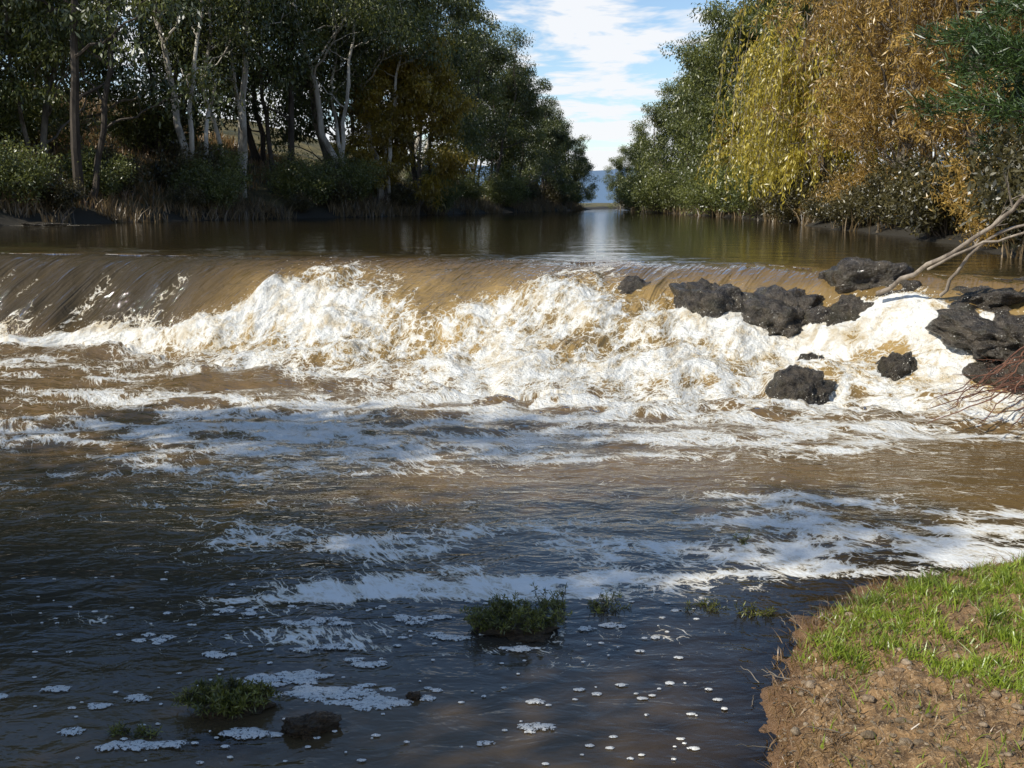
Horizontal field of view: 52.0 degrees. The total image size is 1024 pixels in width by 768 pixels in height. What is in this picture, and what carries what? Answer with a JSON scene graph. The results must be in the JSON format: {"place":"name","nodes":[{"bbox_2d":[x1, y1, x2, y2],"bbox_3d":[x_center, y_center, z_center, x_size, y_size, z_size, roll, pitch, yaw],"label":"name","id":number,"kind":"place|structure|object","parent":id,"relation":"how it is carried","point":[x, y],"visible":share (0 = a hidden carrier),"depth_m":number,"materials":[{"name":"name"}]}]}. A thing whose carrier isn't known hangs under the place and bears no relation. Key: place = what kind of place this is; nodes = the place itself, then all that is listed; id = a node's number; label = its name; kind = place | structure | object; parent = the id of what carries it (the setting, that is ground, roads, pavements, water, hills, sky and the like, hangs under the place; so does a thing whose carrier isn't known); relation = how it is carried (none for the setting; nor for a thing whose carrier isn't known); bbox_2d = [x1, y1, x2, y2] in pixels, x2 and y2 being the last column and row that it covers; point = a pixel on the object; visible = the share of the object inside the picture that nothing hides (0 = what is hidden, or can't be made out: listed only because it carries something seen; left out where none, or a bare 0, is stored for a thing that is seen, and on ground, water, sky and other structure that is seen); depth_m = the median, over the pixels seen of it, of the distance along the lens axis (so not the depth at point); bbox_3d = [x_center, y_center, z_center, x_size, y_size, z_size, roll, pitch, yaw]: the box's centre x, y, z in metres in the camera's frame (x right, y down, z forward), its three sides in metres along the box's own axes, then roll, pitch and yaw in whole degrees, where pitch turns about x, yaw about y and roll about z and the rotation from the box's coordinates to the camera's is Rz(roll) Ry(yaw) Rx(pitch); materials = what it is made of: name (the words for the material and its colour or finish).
{"place":"outdoors","nodes":[
{"label":"outdoors","id":0,"kind":"place"},
{"bbox_2d":[0,0,1018,180],"label":"sky","id":1,"kind":"structure","parent":0,"point":[602,60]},
{"bbox_2d":[0,209,1023,767],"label":"river water","id":2,"kind":"structure","parent":0,"point":[130,475],"depth_m":8.13,"materials":[{"name":"liquid"}]},
{"bbox_2d":[106,720,162,738],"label":"weed sprig","id":3,"kind":"object","parent":2,"relation":"on","point":[116,731],"visible":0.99,"depth_m":4.00,"materials":[{"name":"green plant"}]},
{"bbox_2d":[170,671,281,720],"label":"weed clump","id":4,"kind":"object","parent":2,"relation":"in","point":[217,700],"visible":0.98,"depth_m":4.17,"materials":[{"name":"green plant"}]},
{"bbox_2d":[280,711,341,740],"bbox_3d":[-0.773,1.325,4.060,0.228,0.135,0.188,-8,12,-38],"label":"mud rock","id":5,"kind":"object","parent":2,"relation":"in","point":[308,726],"visible":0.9,"depth_m":4.00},
{"bbox_2d":[0,571,727,764],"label":"floating foam","id":6,"kind":"object","parent":2,"relation":"on","point":[308,690],"visible":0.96,"depth_m":4.36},
{"bbox_2d":[0,260,1022,422],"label":"water spray","id":7,"kind":"object","parent":2,"relation":"on","point":[521,338],"visible":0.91,"depth_m":12.19,"materials":[{"name":"beige"}]},
{"bbox_2d":[460,590,572,642],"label":"weed clump","id":8,"kind":"object","parent":2,"relation":"on","point":[509,620],"visible":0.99,"depth_m":4.93,"materials":[{"name":"green plant"}]},
{"bbox_2d":[617,275,650,293],"bbox_3d":[1.558,-1.032,13.320,0.742,0.686,0.878,4,11,24],"label":"rock","id":9,"kind":"object","parent":2,"relation":"in","point":[629,284],"visible":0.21,"depth_m":13.16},
{"bbox_2d":[669,277,745,317],"bbox_3d":[2.396,-0.856,12.759,1.274,0.827,1.172,22,0,41],"label":"rock","id":10,"kind":"object","parent":2,"relation":"in","point":[715,299],"visible":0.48,"depth_m":12.31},
{"bbox_2d":[741,284,824,337],"bbox_3d":[3.271,-0.687,12.471,1.274,0.985,1.418,2,12,21],"label":"rock","id":11,"kind":"object","parent":2,"relation":"in","point":[777,309],"visible":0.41,"depth_m":11.98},
{"bbox_2d":[765,364,836,404],"bbox_3d":[2.971,0.104,10.805,0.684,0.600,0.872,12,16,31],"label":"rock","id":12,"kind":"object","parent":2,"relation":"in","point":[795,382],"visible":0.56,"depth_m":10.59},
{"bbox_2d":[804,294,874,326],"bbox_3d":[3.803,-0.661,11.931,1.117,0.732,0.874,-4,12,9],"label":"rock","id":13,"kind":"object","parent":2,"relation":"in","point":[842,308],"visible":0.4,"depth_m":11.72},
{"bbox_2d":[818,257,913,293],"bbox_3d":[4.053,-1.104,12.455,1.075,0.782,1.413,-3,5,-36],"label":"rock","id":14,"kind":"object","parent":2,"relation":"in","point":[847,274],"visible":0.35,"depth_m":11.93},
{"bbox_2d":[875,351,917,380],"bbox_3d":[3.936,-0.065,10.837,0.486,0.549,0.492,-11,15,-23],"label":"rock","id":15,"kind":"object","parent":2,"relation":"in","point":[890,364],"visible":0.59,"depth_m":10.67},
{"bbox_2d":[876,170,1023,296],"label":"dead branch","id":16,"kind":"object","parent":2,"relation":"on","point":[955,252],"visible":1,"depth_m":10.49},
{"bbox_2d":[925,301,1023,374],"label":"rock","id":17,"kind":"object","parent":2,"relation":"in","point":[956,324],"visible":0.84,"depth_m":10.36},
{"bbox_2d":[0,98,1023,767],"bbox_3d":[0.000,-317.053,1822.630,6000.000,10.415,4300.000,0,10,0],"label":"ground","id":18,"kind":"structure","parent":0,"point":[712,730],"depth_m":4.36,"materials":[{"name":"soil"}]},
{"bbox_2d":[0,71,56,147],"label":"shrub","id":19,"kind":"object","parent":18,"relation":"on","point":[9,122],"visible":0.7,"depth_m":45.83,"materials":[{"name":"green plant"}]},
{"bbox_2d":[0,131,78,205],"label":"shrub","id":20,"kind":"object","parent":18,"relation":"on","point":[10,178],"visible":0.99,"depth_m":38.80,"materials":[{"name":"green plant"}]},
{"bbox_2d":[0,72,99,151],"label":"shrub","id":21,"kind":"object","parent":18,"relation":"on","point":[30,130],"visible":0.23,"depth_m":50.34,"materials":[{"name":"green plant"}]},
{"bbox_2d":[25,166,89,209],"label":"shrub","id":22,"kind":"object","parent":18,"relation":"on","point":[65,196],"visible":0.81,"depth_m":40.54,"materials":[{"name":"green plant"}]},
{"bbox_2d":[0,0,122,158],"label":"eucalyptus tree","id":23,"kind":"object","parent":18,"relation":"on","point":[14,85],"visible":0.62,"depth_m":43.73,"materials":[{"name":"green plant"}]},
{"bbox_2d":[0,0,150,130],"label":"eucalyptus tree","id":24,"kind":"object","parent":18,"relation":"on","point":[111,91],"visible":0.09,"depth_m":56.31,"materials":[{"name":"green plant"}]},
{"bbox_2d":[52,136,143,198],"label":"shrub","id":25,"kind":"object","parent":18,"relation":"on","point":[106,185],"visible":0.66,"depth_m":44.10,"materials":[{"name":"green plant"}]},
{"bbox_2d":[57,136,153,194],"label":"shrub","id":26,"kind":"object","parent":18,"relation":"on","point":[137,179],"visible":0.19,"depth_m":46.22,"materials":[{"name":"green plant"}]},
{"bbox_2d":[0,0,214,146],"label":"eucalyptus tree","id":27,"kind":"object","parent":18,"relation":"on","point":[135,96],"visible":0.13,"depth_m":54.09,"materials":[{"name":"green plant"}]},
{"bbox_2d":[1,0,258,205],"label":"eucalyptus tree","id":28,"kind":"object","parent":18,"relation":"on","point":[110,25],"visible":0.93,"depth_m":41.90,"materials":[{"name":"green plant"}]},
{"bbox_2d":[0,82,309,214],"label":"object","id":29,"kind":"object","parent":18,"relation":"on","point":[151,199],"depth_m":56.12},
{"bbox_2d":[90,70,231,157],"bbox_3d":[-19.872,-15.127,58.426,7.405,5.218,7.073,-7,12,-34],"label":"shrub","id":30,"kind":"object","parent":18,"relation":"on","point":[140,134],"visible":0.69,"depth_m":57.48,"materials":[{"name":"green plant"}]},
{"bbox_2d":[116,0,229,160],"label":"eucalyptus tree","id":31,"kind":"object","parent":18,"relation":"on","point":[149,70],"visible":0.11,"depth_m":58.93,"materials":[{"name":"green plant"}]},
{"bbox_2d":[140,135,224,188],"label":"shrub","id":32,"kind":"object","parent":18,"relation":"on","point":[162,169],"visible":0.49,"depth_m":51.17,"materials":[{"name":"green plant"}]},
{"bbox_2d":[118,0,288,169],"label":"eucalyptus tree","id":33,"kind":"object","parent":18,"relation":"on","point":[228,36],"visible":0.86,"depth_m":51.69,"materials":[{"name":"green plant"}]},
{"bbox_2d":[153,151,262,209],"bbox_3d":[-14.469,-9.625,49.973,4.151,2.925,3.964,5,11,27],"label":"shrub","id":34,"kind":"object","parent":18,"relation":"on","point":[219,190],"visible":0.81,"depth_m":49.57,"materials":[{"name":"green plant"}]},
{"bbox_2d":[125,2,296,141],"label":"eucalyptus tree","id":35,"kind":"object","parent":18,"relation":"on","point":[250,103],"visible":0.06,"depth_m":67.23,"materials":[{"name":"green plant"}]},
{"bbox_2d":[121,0,322,197],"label":"eucalyptus tree","id":36,"kind":"object","parent":18,"relation":"on","point":[242,137],"visible":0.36,"depth_m":53.68,"materials":[{"name":"green plant"}]},
{"bbox_2d":[194,140,258,191],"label":"shrub","id":37,"kind":"object","parent":18,"relation":"on","point":[228,161],"visible":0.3,"depth_m":53.40,"materials":[{"name":"green plant"}]},
{"bbox_2d":[125,1,339,165],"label":"eucalyptus tree","id":38,"kind":"object","parent":18,"relation":"on","point":[253,149],"visible":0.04,"depth_m":63.82,"materials":[{"name":"green plant"}]},
{"bbox_2d":[185,0,342,192],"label":"eucalyptus tree","id":39,"kind":"object","parent":18,"relation":"on","point":[277,65],"visible":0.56,"depth_m":57.63,"materials":[{"name":"green plant"}]},
{"bbox_2d":[254,143,347,203],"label":"shrub","id":40,"kind":"object","parent":18,"relation":"on","point":[293,181],"visible":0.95,"depth_m":56.62,"materials":[{"name":"green plant"}]},
{"bbox_2d":[245,2,386,160],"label":"eucalyptus tree","id":41,"kind":"object","parent":18,"relation":"on","point":[284,136],"visible":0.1,"depth_m":69.61,"materials":[{"name":"green plant"}]},
{"bbox_2d":[214,0,420,197],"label":"eucalyptus tree","id":42,"kind":"object","parent":18,"relation":"on","point":[353,40],"visible":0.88,"depth_m":60.40,"materials":[{"name":"green plant"}]},
{"bbox_2d":[305,163,361,204],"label":"shrub","id":43,"kind":"object","parent":18,"relation":"on","point":[340,193],"visible":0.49,"depth_m":58.63,"materials":[{"name":"green plant"}]},
{"bbox_2d":[263,0,416,164],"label":"eucalyptus tree","id":44,"kind":"object","parent":18,"relation":"on","point":[313,113],"visible":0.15,"depth_m":64.41,"materials":[{"name":"green plant"}]},
{"bbox_2d":[307,143,395,201],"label":"shrub","id":45,"kind":"object","parent":18,"relation":"on","point":[361,185],"visible":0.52,"depth_m":60.49,"materials":[{"name":"green plant"}]},
{"bbox_2d":[273,0,461,203],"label":"eucalyptus tree","id":46,"kind":"object","parent":18,"relation":"on","point":[422,29],"visible":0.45,"depth_m":63.82,"materials":[{"name":"green plant"}]},
{"bbox_2d":[329,71,413,199],"bbox_3d":[-9.080,-15.304,65.317,5.843,8.426,6.298,0,10,2],"label":"autumn tree","id":47,"kind":"object","parent":18,"relation":"on","point":[380,129],"visible":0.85,"depth_m":64.37,"materials":[{"name":"green plant"}]},
{"bbox_2d":[376,179,419,209],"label":"shrub","id":48,"kind":"object","parent":18,"relation":"on","point":[400,195],"visible":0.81,"depth_m":66.18,"materials":[{"name":"green plant"}]},
{"bbox_2d":[349,29,484,214],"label":"autumn tree","id":49,"kind":"object","parent":18,"relation":"on","point":[418,97],"visible":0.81,"depth_m":65.88,"materials":[{"name":"green plant"}]},
{"bbox_2d":[372,0,493,183],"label":"eucalyptus tree","id":50,"kind":"object","parent":18,"relation":"on","point":[457,43],"visible":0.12,"depth_m":79.21,"materials":[{"name":"green plant"}]},
{"bbox_2d":[377,0,497,185],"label":"eucalyptus tree","id":51,"kind":"object","parent":18,"relation":"on","point":[462,13],"visible":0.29,"depth_m":72.62,"materials":[{"name":"green plant"}]},
{"bbox_2d":[416,3,521,193],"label":"eucalyptus tree","id":52,"kind":"object","parent":18,"relation":"on","point":[499,56],"visible":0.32,"depth_m":83.98,"materials":[{"name":"green plant"}]},
{"bbox_2d":[434,11,530,182],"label":"eucalyptus tree","id":53,"kind":"object","parent":18,"relation":"on","point":[508,163],"visible":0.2,"depth_m":91.99,"materials":[{"name":"green plant"}]},
{"bbox_2d":[456,24,545,200],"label":"eucalyptus tree","id":54,"kind":"object","parent":18,"relation":"on","point":[513,78],"visible":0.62,"depth_m":90.17,"materials":[{"name":"green plant"}]},
{"bbox_2d":[483,172,523,206],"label":"shrub","id":55,"kind":"object","parent":18,"relation":"on","point":[499,195],"visible":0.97,"depth_m":87.93,"materials":[{"name":"green plant"}]},
{"bbox_2d":[480,167,536,204],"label":"shrub","id":56,"kind":"object","parent":18,"relation":"on","point":[518,183],"visible":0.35,"depth_m":90.11,"materials":[{"name":"green plant"}]},
{"bbox_2d":[0,174,1023,259],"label":"reeds","id":57,"kind":"object","parent":18,"relation":"on","point":[377,207],"visible":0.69,"depth_m":51.74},
{"bbox_2d":[465,59,566,192],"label":"eucalyptus tree","id":58,"kind":"object","parent":18,"relation":"on","point":[543,86],"visible":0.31,"depth_m":94.18,"materials":[{"name":"green plant"}]},
{"bbox_2d":[518,93,577,201],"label":"eucalyptus tree","id":59,"kind":"object","parent":18,"relation":"on","point":[550,127],"visible":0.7,"depth_m":102.27,"materials":[{"name":"green plant"}]},
{"bbox_2d":[538,119,599,204],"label":"eucalyptus tree","id":60,"kind":"object","parent":18,"relation":"on","point":[570,146],"visible":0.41,"depth_m":109.36,"materials":[{"name":"green plant"}]},
{"bbox_2d":[568,143,596,203],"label":"eucalyptus tree","id":61,"kind":"object","parent":18,"relation":"on","point":[584,180],"visible":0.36,"depth_m":116.42,"materials":[{"name":"green plant"}]},
{"bbox_2d":[601,145,633,209],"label":"eucalyptus tree","id":62,"kind":"object","parent":18,"relation":"on","point":[619,165],"visible":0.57,"depth_m":124.79,"materials":[{"name":"green plant"}]},
{"bbox_2d":[622,158,690,212],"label":"shrub","id":63,"kind":"object","parent":18,"relation":"on","point":[648,196],"visible":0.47,"depth_m":80.04,"materials":[{"name":"green plant"}]},
{"bbox_2d":[626,78,688,173],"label":"eucalyptus tree","id":64,"kind":"object","parent":18,"relation":"on","point":[651,109],"visible":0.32,"depth_m":100.23,"materials":[{"name":"green plant"}]},
{"bbox_2d":[631,66,715,176],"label":"eucalyptus tree","id":65,"kind":"object","parent":18,"relation":"on","point":[666,103],"visible":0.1,"depth_m":93.15,"materials":[{"name":"green plant"}]},
{"bbox_2d":[625,25,733,181],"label":"eucalyptus tree","id":66,"kind":"object","parent":18,"relation":"on","point":[693,45],"visible":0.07,"depth_m":85.66,"materials":[{"name":"green plant"}]},
{"bbox_2d":[631,0,765,203],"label":"eucalyptus tree","id":67,"kind":"object","parent":18,"relation":"on","point":[684,52],"visible":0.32,"depth_m":73.85,"materials":[{"name":"green plant"}]},
{"bbox_2d":[672,160,725,215],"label":"shrub","id":68,"kind":"object","parent":18,"relation":"on","point":[695,197],"visible":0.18,"depth_m":62.24,"materials":[{"name":"green plant"}]},
{"bbox_2d":[702,109,762,204],"bbox_3d":[13.246,-12.828,60.748,4.382,6.319,4.723,-4,11,-21],"label":"autumn tree","id":69,"kind":"object","parent":18,"relation":"on","point":[728,136],"visible":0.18,"depth_m":60.06,"materials":[{"name":"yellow plant"}]},
{"bbox_2d":[667,0,805,192],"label":"eucalyptus tree","id":70,"kind":"object","parent":18,"relation":"on","point":[696,111],"visible":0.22,"depth_m":65.59,"materials":[{"name":"green plant"}]},
{"bbox_2d":[694,133,783,214],"bbox_3d":[12.838,-11.232,56.277,6.386,4.500,6.100,-7,12,-35],"label":"shrub","id":71,"kind":"object","parent":18,"relation":"on","point":[716,191],"visible":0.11,"depth_m":56.30,"materials":[{"name":"green plant"}]},
{"bbox_2d":[720,149,810,218],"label":"shrub","id":72,"kind":"object","parent":18,"relation":"on","point":[736,196],"visible":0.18,"depth_m":49.83,"materials":[{"name":"green plant"}]},
{"bbox_2d":[757,169,816,222],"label":"shrub","id":73,"kind":"object","parent":18,"relation":"on","point":[788,211],"visible":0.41,"depth_m":41.27,"materials":[{"name":"green plant"}]},
{"bbox_2d":[694,41,892,200],"bbox_3d":[11.838,-10.936,45.649,7.485,7.796,6.712,-1,10,-5],"label":"willow tree","id":74,"kind":"object","parent":18,"relation":"on","point":[751,163],"visible":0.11,"depth_m":46.10,"materials":[{"name":"yellow plant"}]},
{"bbox_2d":[698,0,919,165],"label":"eucalyptus tree","id":75,"kind":"object","parent":18,"relation":"on","point":[807,8],"visible":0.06,"depth_m":55.42,"materials":[{"name":"green plant"}]},
{"bbox_2d":[704,0,919,221],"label":"willow tree","id":76,"kind":"object","parent":18,"relation":"on","point":[799,157],"visible":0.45,"depth_m":39.32,"materials":[{"name":"yellow plant"}]},
{"bbox_2d":[791,159,840,211],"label":"shrub","id":77,"kind":"object","parent":18,"relation":"on","point":[805,188],"visible":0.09,"depth_m":39.92,"materials":[{"name":"green plant"}]},
{"bbox_2d":[735,578,897,755],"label":"washed up twigs","id":78,"kind":"object","parent":18,"relation":"on","point":[789,678],"visible":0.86,"depth_m":4.27,"materials":[{"name":"wood"}]},
{"bbox_2d":[797,183,836,222],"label":"shrub","id":79,"kind":"object","parent":18,"relation":"on","point":[813,205],"visible":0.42,"depth_m":35.44,"materials":[{"name":"green plant"}]},
{"bbox_2d":[733,0,953,172],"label":"eucalyptus tree","id":80,"kind":"object","parent":18,"relation":"on","point":[772,28],"visible":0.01,"depth_m":49.05,"materials":[{"name":"green plant"}]},
{"bbox_2d":[813,177,876,228],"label":"shrub","id":81,"kind":"object","parent":18,"relation":"on","point":[832,210],"visible":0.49,"depth_m":30.45,"materials":[{"name":"green plant"}]},
{"bbox_2d":[812,140,919,209],"bbox_3d":[11.240,-6.309,32.620,3.616,2.543,3.202,-3,10,-18],"label":"shrub","id":82,"kind":"object","parent":18,"relation":"on","point":[845,186],"visible":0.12,"depth_m":32.27,"materials":[{"name":"green plant"}]},
{"bbox_2d":[735,0,1016,169],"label":"autumn willow tree","id":83,"kind":"object","parent":18,"relation":"on","point":[855,74],"visible":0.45,"depth_m":29.99,"materials":[{"name":"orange plant"}]},
{"bbox_2d":[841,150,928,225],"bbox_3d":[10.211,-5.109,27.576,3.152,2.071,2.951,2,10,10],"label":"shrub","id":84,"kind":"object","parent":18,"relation":"on","point":[865,191],"visible":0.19,"depth_m":27.40,"materials":[{"name":"green plant"}]},
{"bbox_2d":[861,164,908,227],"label":"shrub","id":85,"kind":"object","parent":18,"relation":"on","point":[887,216],"visible":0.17,"depth_m":26.67,"materials":[{"name":"green plant"}]},
{"bbox_2d":[752,0,1021,178],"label":"autumn willow tree","id":86,"kind":"object","parent":18,"relation":"on","point":[844,137],"visible":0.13,"depth_m":35.30,"materials":[{"name":"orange plant"}]},
{"bbox_2d":[757,548,1023,767],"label":"dead grass","id":87,"kind":"structure","parent":18,"relation":"on","point":[819,622],"depth_m":4.18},
{"bbox_2d":[778,612,1023,767],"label":"pebbles","id":88,"kind":"object","parent":18,"relation":"on","point":[795,731],"visible":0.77,"depth_m":3.87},
{"bbox_2d":[789,548,1023,767],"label":"grass","id":89,"kind":"structure","parent":18,"relation":"on","point":[1005,632],"depth_m":4.58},
{"bbox_2d":[792,0,1023,164],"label":"autumn willow tree","id":90,"kind":"object","parent":18,"relation":"on","point":[968,127],"visible":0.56,"depth_m":25.31,"materials":[{"name":"orange plant"}]},
{"bbox_2d":[869,145,981,237],"bbox_3d":[9.038,-3.942,21.643,2.806,1.969,2.997,-7,12,-34],"label":"shrub","id":91,"kind":"object","parent":18,"relation":"on","point":[921,214],"visible":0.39,"depth_m":21.46,"materials":[{"name":"green plant"}]},
{"bbox_2d":[876,140,983,237],"bbox_3d":[9.243,-4.183,22.677,3.299,2.168,3.088,-3,10,-16],"label":"shrub","id":92,"kind":"object","parent":18,"relation":"on","point":[911,169],"visible":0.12,"depth_m":22.45,"materials":[{"name":"green plant"}]},
{"bbox_2d":[894,1,1023,159],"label":"she oak tree","id":93,"kind":"object","parent":18,"relation":"on","point":[999,44],"visible":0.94,"depth_m":19.06,"materials":[{"name":"green plant"}]},
{"bbox_2d":[901,117,1023,228],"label":"shrub","id":94,"kind":"object","parent":18,"relation":"on","point":[960,177],"visible":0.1,"depth_m":19.90,"materials":[{"name":"leaf"},{"name":"dark bark"}]},
{"bbox_2d":[915,346,1023,430],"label":"red twigs","id":95,"kind":"object","parent":18,"relation":"on","point":[1007,384],"visible":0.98,"depth_m":9.24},
{"bbox_2d":[919,118,1020,222],"bbox_3d":[9.804,-4.085,20.585,3.435,2.257,3.215,8,13,39],"label":"shrub","id":96,"kind":"object","parent":18,"relation":"on","point":[975,152],"visible":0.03,"depth_m":20.66,"materials":[{"name":"green plant"}]},
{"bbox_2d":[941,182,1011,248],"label":"shrub","id":97,"kind":"object","parent":18,"relation":"on","point":[974,223],"visible":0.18,"depth_m":17.73,"materials":[{"name":"green plant"}]},
{"bbox_2d":[946,134,1023,252],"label":"shrub","id":98,"kind":"object","parent":18,"relation":"on","point":[998,198],"visible":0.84,"depth_m":15.15,"materials":[{"name":"green plant"}]},
{"bbox_2d":[950,285,1023,309],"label":"rock","id":99,"kind":"object","parent":18,"relation":"on","point":[986,297],"visible":0.45,"depth_m":10.79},
{"bbox_2d":[953,118,1023,241],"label":"shrub","id":100,"kind":"object","parent":18,"relation":"on","point":[999,160],"visible":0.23,"depth_m":16.75,"materials":[{"name":"green plant"}]},
{"bbox_2d":[962,359,1023,394],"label":"rock","id":101,"kind":"object","parent":18,"relation":"on","point":[974,368],"visible":0.22,"depth_m":10.13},
{"bbox_2d":[964,0,1023,123],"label":"she oak tree","id":102,"kind":"object","parent":18,"relation":"on","point":[1012,4],"visible":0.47,"depth_m":20.85,"materials":[{"name":"green plant"}]},
{"bbox_2d":[433,154,992,202],"bbox_3d":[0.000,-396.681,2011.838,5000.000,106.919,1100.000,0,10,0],"label":"hills","id":103,"kind":"structure","parent":0,"point":[601,194],"depth_m":1548.95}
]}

